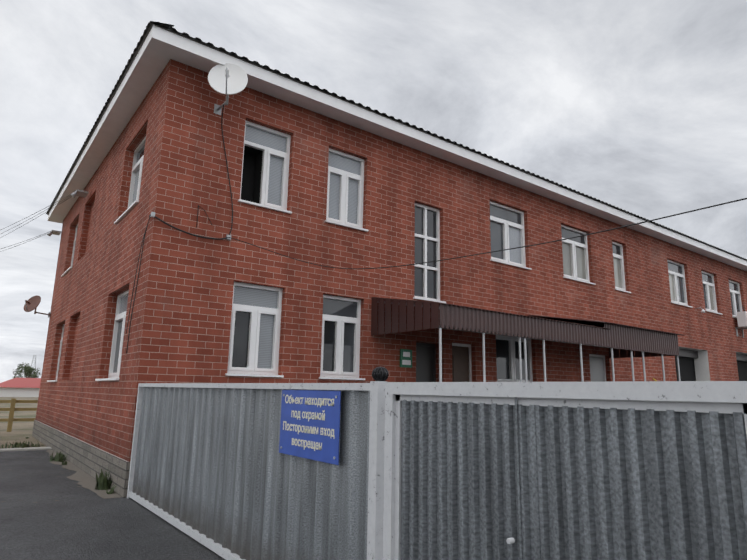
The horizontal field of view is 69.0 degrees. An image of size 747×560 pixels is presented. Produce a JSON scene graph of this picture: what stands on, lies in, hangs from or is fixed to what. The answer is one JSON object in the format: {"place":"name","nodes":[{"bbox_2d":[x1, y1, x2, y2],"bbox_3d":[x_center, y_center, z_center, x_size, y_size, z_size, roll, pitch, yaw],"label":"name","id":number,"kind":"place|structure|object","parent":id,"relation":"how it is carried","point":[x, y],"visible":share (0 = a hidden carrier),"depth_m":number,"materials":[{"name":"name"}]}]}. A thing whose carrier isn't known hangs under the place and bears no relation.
{"place":"outdoors","nodes":[
{"label":"outdoors","id":0,"kind":"place"},
{"bbox_2d":[0,378,40,396],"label":"house","id":1,"kind":"structure","parent":0,"point":[21,387],"depth_m":65.11,"materials":[{"name":"white paint"}]},
{"bbox_2d":[0,397,46,448],"bbox_3d":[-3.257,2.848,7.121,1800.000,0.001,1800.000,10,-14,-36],"label":"ground","id":2,"kind":"structure","parent":0,"point":[21,431],"depth_m":19.39,"materials":[{"name":"beige sand"}]},
{"bbox_2d":[0,398,37,431],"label":"yellow fence","id":3,"kind":"object","parent":2,"relation":"on","point":[11,410],"visible":0.12,"depth_m":16.92,"materials":[{"name":"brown wood"}]},
{"bbox_2d":[13,362,39,377],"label":"tree","id":4,"kind":"object","parent":2,"relation":"on","point":[29,370],"visible":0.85,"depth_m":106.97,"materials":[{"name":"green plant"}]},
{"bbox_2d":[26,437,67,464],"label":"grass","id":5,"kind":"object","parent":2,"relation":"on","point":[63,462],"visible":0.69,"depth_m":10.25,"materials":[{"name":"green plant"}]},
{"bbox_2d":[0,440,116,493],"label":"weeds","id":6,"kind":"object","parent":2,"relation":"on","point":[103,481],"visible":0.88,"depth_m":7.75,"materials":[{"name":"green plant"}]},
{"bbox_2d":[32,420,129,497],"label":"plinth","id":7,"kind":"structure","parent":2,"relation":"on","point":[90,460],"depth_m":9.19,"materials":[{"name":"stone"}]},
{"bbox_2d":[35,59,746,461],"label":"brick walls","id":8,"kind":"structure","parent":7,"relation":"on","point":[181,311],"depth_m":10.14,"materials":[{"name":"red brick"}]},
{"bbox_2d":[24,295,50,317],"bbox_3d":[-9.672,0.741,15.617,0.503,0.562,0.920,2,-12,-2],"label":"satellite dish","id":9,"kind":"object","parent":8,"relation":"attached to","point":[32,303],"visible":1,"depth_m":15.45,"materials":[{"name":"metal"}]},
{"bbox_2d":[47,324,64,381],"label":"window","id":10,"kind":"structure","parent":8,"relation":"attached to","point":[58,357],"depth_m":14.49,"materials":[{"name":"white plastic"}]},
{"bbox_2d":[61,224,77,276],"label":"window","id":11,"kind":"structure","parent":8,"relation":"attached to","point":[66,271],"depth_m":15.04,"materials":[{"name":"white plastic"}]},
{"bbox_2d":[95,290,128,380],"bbox_3d":[-4.231,0.903,9.039,0.265,1.515,1.560,10,-14,-36],"label":"window","id":12,"kind":"structure","parent":8,"relation":"attached to","point":[117,339],"depth_m":9.48,"materials":[{"name":"white plastic"}]},
{"bbox_2d":[114,136,145,223],"bbox_3d":[-4.178,-1.854,9.605,0.265,1.485,1.560,10,-14,-36],"label":"window","id":13,"kind":"structure","parent":8,"relation":"attached to","point":[135,184],"depth_m":10.04,"materials":[{"name":"white plastic"}]},
{"bbox_2d":[208,63,247,114],"bbox_3d":[-2.353,-3.071,8.497,0.665,0.701,0.457,-7,-14,36],"label":"satellite dish","id":14,"kind":"object","parent":8,"relation":"attached to","point":[228,79],"visible":1,"depth_m":8.47,"materials":[{"name":"white metal"}]},
{"bbox_2d":[225,282,283,376],"bbox_3d":[-1.872,0.794,8.659,0.960,1.465,0.215,10,-14,-36],"label":"window","id":15,"kind":"structure","parent":8,"relation":"attached to","point":[254,343],"depth_m":8.71,"materials":[{"name":"white plastic"}]},
{"bbox_2d":[238,120,291,213],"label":"window","id":16,"kind":"structure","parent":8,"relation":"attached to","point":[269,148],"depth_m":9.36,"materials":[{"name":"white plastic"}]},
{"bbox_2d":[319,294,364,379],"bbox_3d":[-0.572,1.015,9.618,0.940,1.465,0.215,10,-14,-36],"label":"window","id":17,"kind":"structure","parent":8,"relation":"attached to","point":[340,343],"depth_m":9.68,"materials":[{"name":"white plastic"}]},
{"bbox_2d":[325,148,367,231],"bbox_3d":[-0.520,-1.688,10.173,0.940,1.485,0.215,10,-14,-36],"label":"window","id":18,"kind":"structure","parent":8,"relation":"attached to","point":[345,190],"depth_m":10.24,"materials":[{"name":"white plastic"}]},
{"bbox_2d":[0,104,746,352],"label":"cables","id":19,"kind":"object","parent":8,"relation":"attached to","point":[80,193],"visible":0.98,"depth_m":8.09,"materials":[{"name":"black plastic"}]},
{"bbox_2d":[400,349,411,367],"bbox_3d":[0.621,1.492,10.348,0.290,0.340,0.030,10,-14,-36],"label":"notice board","id":20,"kind":"object","parent":8,"relation":"attached to","point":[406,358],"visible":0.95,"depth_m":10.33,"materials":[{"name":"green"}]},
{"bbox_2d":[416,342,435,381],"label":"door","id":21,"kind":"structure","parent":8,"relation":"attached to","point":[425,362],"depth_m":10.96,"materials":[{"name":"grey metal"}]},
{"bbox_2d":[413,203,445,302],"bbox_3d":[1.106,-0.565,11.212,0.860,2.045,0.215,10,-14,-36],"label":"window","id":22,"kind":"structure","parent":8,"relation":"attached to","point":[427,249],"depth_m":11.31,"materials":[{"name":"white plastic"}]},
{"bbox_2d":[452,343,471,381],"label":"door","id":23,"kind":"structure","parent":8,"relation":"attached to","point":[461,364],"depth_m":11.44,"materials":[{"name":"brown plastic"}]},
{"bbox_2d":[490,201,531,269],"bbox_3d":[3.187,-1.055,12.908,1.440,1.485,0.215,10,-14,-36],"label":"window","id":24,"kind":"structure","parent":8,"relation":"attached to","point":[507,231],"depth_m":12.99,"materials":[{"name":"white plastic"}]},
{"bbox_2d":[496,335,532,381],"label":"window","id":25,"kind":"structure","parent":8,"relation":"attached to","point":[507,356],"depth_m":12.39,"materials":[{"name":"white plastic"}]},
{"bbox_2d":[561,225,595,284],"bbox_3d":[5.395,-0.678,14.537,1.420,1.485,0.215,10,-14,-36],"label":"window","id":26,"kind":"structure","parent":8,"relation":"attached to","point":[575,259],"depth_m":14.63,"materials":[{"name":"white plastic"}]},
{"bbox_2d":[589,354,605,381],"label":"door","id":27,"kind":"structure","parent":8,"relation":"attached to","point":[597,369],"depth_m":14.49,"materials":[{"name":"white plastic"}]},
{"bbox_2d":[612,241,630,292],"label":"window","id":28,"kind":"structure","parent":8,"relation":"attached to","point":[618,262],"depth_m":15.95,"materials":[{"name":"white plastic"}]},
{"bbox_2d":[667,260,692,307],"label":"window","id":29,"kind":"structure","parent":8,"relation":"attached to","point":[677,282],"depth_m":18.11,"materials":[{"name":"white plastic"}]},
{"bbox_2d":[678,347,709,380],"bbox_3d":[10.175,3.583,17.648,2.400,2.700,0.500,10,-14,-36],"label":"door frame","id":30,"kind":"object","parent":8,"relation":"attached to","point":[701,363],"visible":0.12,"depth_m":18.44,"materials":[{"name":"white plastic"}]},
{"bbox_2d":[701,271,722,314],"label":"window","id":31,"kind":"structure","parent":8,"relation":"attached to","point":[709,292],"depth_m":19.56,"materials":[{"name":"white plastic"}]},
{"bbox_2d":[729,280,741,317],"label":"window","id":32,"kind":"structure","parent":8,"relation":"attached to","point":[735,296],"depth_m":20.96,"materials":[{"name":"white plastic"}]},
{"bbox_2d":[736,305,746,337],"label":"air conditioner","id":33,"kind":"object","parent":8,"relation":"attached to","point":[742,319],"visible":1,"depth_m":20.00,"materials":[{"name":"white plastic"}]},
{"bbox_2d":[736,352,746,361],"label":"door frame","id":34,"kind":"object","parent":8,"relation":"attached to","point":[740,356],"visible":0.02,"depth_m":20.82,"materials":[{"name":"white plastic"}]},
{"bbox_2d":[241,153,746,380],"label":"building interior","id":35,"kind":"object","parent":2,"relation":"on","point":[687,367],"depth_m":17.82,"materials":[{"name":"black"}]},
{"bbox_2d":[46,21,746,270],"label":"eaves","id":36,"kind":"object","parent":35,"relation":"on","point":[159,46],"visible":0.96,"depth_m":10.59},
{"bbox_2d":[0,450,225,559],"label":"asphalt road","id":37,"kind":"structure","parent":0,"point":[75,522],"depth_m":5.71,"materials":[{"name":"grey asphalt"}]},
{"bbox_2d":[0,447,51,451],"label":"concrete kerb","id":38,"kind":"structure","parent":37,"relation":"on","point":[23,449],"depth_m":12.06,"materials":[{"name":"grey concrete"}]},
{"bbox_2d":[0,449,120,502],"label":"sand patch","id":39,"kind":"object","parent":37,"relation":"on","point":[86,480],"visible":0.73,"depth_m":8.47,"materials":[{"name":"beige sand"}]},
{"bbox_2d":[127,381,386,559],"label":"fence","id":40,"kind":"object","parent":37,"relation":"on","point":[212,468],"visible":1,"depth_m":4.39,"materials":[{"name":"metal"}]},
{"bbox_2d":[279,390,340,464],"bbox_3d":[-0.462,1.003,3.792,0.011,0.460,0.800,10,-14,-36],"label":"warning sign","id":41,"kind":"object","parent":40,"relation":"attached to","point":[328,452],"visible":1,"depth_m":3.74,"materials":[{"name":"metal"}]},
{"bbox_2d":[283,395,334,450],"bbox_3d":[-0.462,0.993,3.793,0.002,0.370,0.700,10,-14,-36],"label":"sign lettering","id":42,"kind":"object","parent":41,"relation":"attached to","point":[313,429],"visible":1,"depth_m":3.77},
{"bbox_2d":[372,366,388,380],"bbox_3d":[0.041,0.570,3.280,0.101,0.097,0.101,-1,-12,8],"label":"post cap","id":43,"kind":"object","parent":40,"relation":"on","point":[380,373],"visible":0.94,"depth_m":3.25,"materials":[{"name":"black"}]},
{"bbox_2d":[383,381,746,559],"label":"gate","id":44,"kind":"structure","parent":40,"relation":"attached to","point":[631,470],"depth_m":2.21,"materials":[{"name":"metal"}]},
{"bbox_2d":[371,297,684,381],"bbox_3d":[3.773,2.201,11.435,8.192,3.268,1.924,10,-14,-36],"label":"canopy","id":45,"kind":"object","parent":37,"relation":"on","point":[627,341],"visible":0.96,"depth_m":9.89,"materials":[{"name":"metal"}]},
{"bbox_2d":[0,0,746,382],"label":"sky","id":46,"kind":"structure","parent":0,"point":[638,107],"materials":[{"name":"grey"}]}
]}

